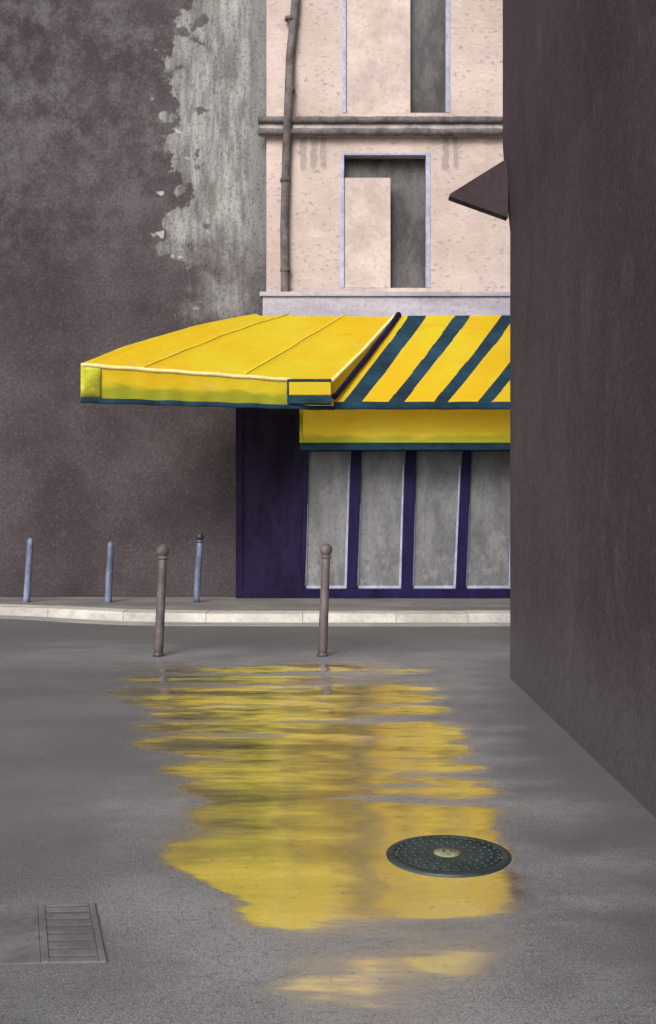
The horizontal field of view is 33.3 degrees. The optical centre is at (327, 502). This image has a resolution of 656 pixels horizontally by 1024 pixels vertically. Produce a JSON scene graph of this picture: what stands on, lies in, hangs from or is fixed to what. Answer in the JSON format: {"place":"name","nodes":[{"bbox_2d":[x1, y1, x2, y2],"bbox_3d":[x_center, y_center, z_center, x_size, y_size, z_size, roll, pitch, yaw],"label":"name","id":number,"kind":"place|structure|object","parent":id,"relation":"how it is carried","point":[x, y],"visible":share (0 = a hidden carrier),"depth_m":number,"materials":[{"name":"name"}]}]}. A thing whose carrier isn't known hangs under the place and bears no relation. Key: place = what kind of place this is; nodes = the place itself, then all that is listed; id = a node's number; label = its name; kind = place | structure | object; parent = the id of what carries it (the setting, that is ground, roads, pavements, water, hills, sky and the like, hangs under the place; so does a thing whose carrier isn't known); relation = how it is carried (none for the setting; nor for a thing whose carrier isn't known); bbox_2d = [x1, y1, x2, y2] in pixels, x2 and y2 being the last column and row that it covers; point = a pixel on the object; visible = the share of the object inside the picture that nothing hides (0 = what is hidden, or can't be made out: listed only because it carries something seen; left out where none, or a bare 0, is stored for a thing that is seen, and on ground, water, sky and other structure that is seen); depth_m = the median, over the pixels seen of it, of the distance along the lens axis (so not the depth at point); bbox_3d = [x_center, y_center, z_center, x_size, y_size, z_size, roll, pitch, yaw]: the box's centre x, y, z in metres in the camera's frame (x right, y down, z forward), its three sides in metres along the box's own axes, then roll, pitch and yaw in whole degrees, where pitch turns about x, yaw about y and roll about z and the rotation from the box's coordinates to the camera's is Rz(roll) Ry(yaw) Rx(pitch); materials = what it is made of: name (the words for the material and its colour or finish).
{"place":"outdoors","nodes":[
{"label":"outdoors","id":0,"kind":"place"},
{"bbox_2d":[0,596,509,610],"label":"pavement","id":1,"kind":"structure","parent":0,"point":[221,603],"depth_m":16.09,"materials":[{"name":"concrete"}]},
{"bbox_2d":[23,538,32,602],"bbox_3d":[-4.463,1.017,16.300,0.151,0.981,0.100,0,0,0],"label":"bollard","id":2,"kind":"object","parent":1,"relation":"on","point":[27,581],"visible":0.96,"depth_m":16.26,"materials":[{"name":"blue metal"}]},
{"bbox_2d":[104,541,113,602],"bbox_3d":[-3.257,1.043,16.300,0.145,0.927,0.109,0,0,0],"label":"bollard","id":3,"kind":"object","parent":1,"relation":"on","point":[109,574],"visible":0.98,"depth_m":16.26,"materials":[{"name":"blue metal"}]},
{"bbox_2d":[0,0,265,595],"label":"dark building","id":4,"kind":"structure","parent":1,"relation":"on","point":[132,176],"depth_m":17.30,"materials":[{"name":"purple concrete"}]},
{"bbox_2d":[193,533,203,602],"bbox_3d":[-1.928,0.979,16.300,0.169,1.056,0.124,0,0,0],"label":"bollard","id":5,"kind":"object","parent":1,"relation":"on","point":[198,567],"visible":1,"depth_m":16.26,"materials":[{"name":"blue metal"}]},
{"bbox_2d":[0,618,655,1023],"bbox_3d":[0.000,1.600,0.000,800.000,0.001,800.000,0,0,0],"label":"road","id":6,"kind":"structure","parent":0,"point":[214,822],"depth_m":5.34,"materials":[{"name":"grey asphalt"}]},
{"bbox_2d":[0,902,105,964],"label":"drain grate","id":7,"kind":"object","parent":6,"relation":"on","point":[69,934],"visible":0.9,"depth_m":4.05,"materials":[{"name":"metal"}]},
{"bbox_2d":[153,544,168,656],"bbox_3d":[-1.738,1.028,11.400,0.173,1.188,0.132,0,0,0],"label":"bollard","id":8,"kind":"object","parent":6,"relation":"on","point":[162,551],"visible":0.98,"depth_m":11.36,"materials":[{"name":"brown metal"}]},
{"bbox_2d":[0,604,509,622],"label":"kerb","id":9,"kind":"structure","parent":6,"relation":"on","point":[464,616],"depth_m":14.64,"materials":[{"name":"stone"}]},
{"bbox_2d":[0,615,509,625],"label":"gutter","id":10,"kind":"object","parent":6,"relation":"on","point":[225,623],"visible":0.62,"depth_m":14.44,"materials":[{"name":"concrete"}]},
{"bbox_2d":[317,543,331,656],"bbox_3d":[-0.035,1.023,11.400,0.163,1.197,0.132,0,0,0],"label":"bollard","id":11,"kind":"object","parent":6,"relation":"on","point":[325,550],"visible":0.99,"depth_m":11.36,"materials":[{"name":"brown metal"}]},
{"bbox_2d":[386,835,511,875],"bbox_3d":[0.546,1.600,4.970,0.566,0.040,0.565,0,0,0],"label":"manhole cover","id":12,"kind":"object","parent":6,"relation":"on","point":[447,855],"visible":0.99,"depth_m":4.93,"materials":[{"name":"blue metal"}]},
{"bbox_2d":[236,0,509,597],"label":"pink building","id":13,"kind":"structure","parent":0,"point":[380,129],"depth_m":17.06,"materials":[{"name":"paint"}]},
{"bbox_2d":[81,313,395,409],"bbox_3d":[-1.155,-2.116,15.965,4.809,1.623,1.779,0,0,-14],"label":"awning","id":14,"kind":"object","parent":13,"relation":"attached to","point":[286,361],"visible":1,"depth_m":15.38,"materials":[{"name":"yellow fabric"}]},
{"bbox_2d":[304,451,351,588],"bbox_3d":[0.000,0.272,17.051,0.883,2.134,0.042,0,0,0],"label":"shop window","id":15,"kind":"structure","parent":13,"relation":"in","point":[328,490],"depth_m":17.06,"materials":[{"name":"grey glass"}]},
{"bbox_2d":[357,451,405,588],"bbox_3d":[0.828,0.272,17.051,0.920,2.134,0.042,0,0,0],"label":"shop window","id":16,"kind":"structure","parent":13,"relation":"in","point":[381,512],"depth_m":17.06,"materials":[{"name":"grey glass"}]},
{"bbox_2d":[341,153,429,287],"bbox_3d":[0.898,-4.418,17.284,1.405,2.113,0.292,0,0,0],"label":"window","id":17,"kind":"structure","parent":13,"relation":"in","point":[385,203],"depth_m":17.17,"materials":[{"name":"beige paint"}]},
{"bbox_2d":[342,0,449,112],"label":"window","id":18,"kind":"structure","parent":13,"relation":"in","point":[396,53],"depth_m":17.17,"materials":[{"name":"beige paint"}]},
{"bbox_2d":[331,312,509,409],"bbox_3d":[2.537,-2.134,16.289,4.984,1.602,1.252,0,0,0],"label":"awning","id":19,"kind":"object","parent":13,"relation":"attached to","point":[435,362],"visible":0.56,"depth_m":16.20,"materials":[{"name":"yellow fabric"}]},
{"bbox_2d":[412,451,462,588],"bbox_3d":[1.689,0.272,17.051,0.935,2.134,0.042,0,0,0],"label":"shop window","id":20,"kind":"structure","parent":13,"relation":"in","point":[438,473],"depth_m":17.06,"materials":[{"name":"grey glass"}]},
{"bbox_2d":[466,451,509,588],"bbox_3d":[2.524,0.272,17.051,0.927,2.134,0.042,0,0,0],"label":"shop window","id":21,"kind":"structure","parent":13,"relation":"in","point":[488,544],"depth_m":17.06,"materials":[{"name":"grey glass"}]},
{"bbox_2d":[503,0,655,817],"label":"building","id":22,"kind":"structure","parent":0,"point":[579,115],"depth_m":7.03,"materials":[{"name":"grey paint"}]},
{"bbox_2d":[448,159,507,220],"bbox_3d":[1.358,-2.833,9.911,0.523,0.536,0.130,0,0,0],"label":"wedge canopy","id":23,"kind":"object","parent":22,"relation":"attached to","point":[486,192],"visible":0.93,"depth_m":9.85,"materials":[{"name":"brown paint"}]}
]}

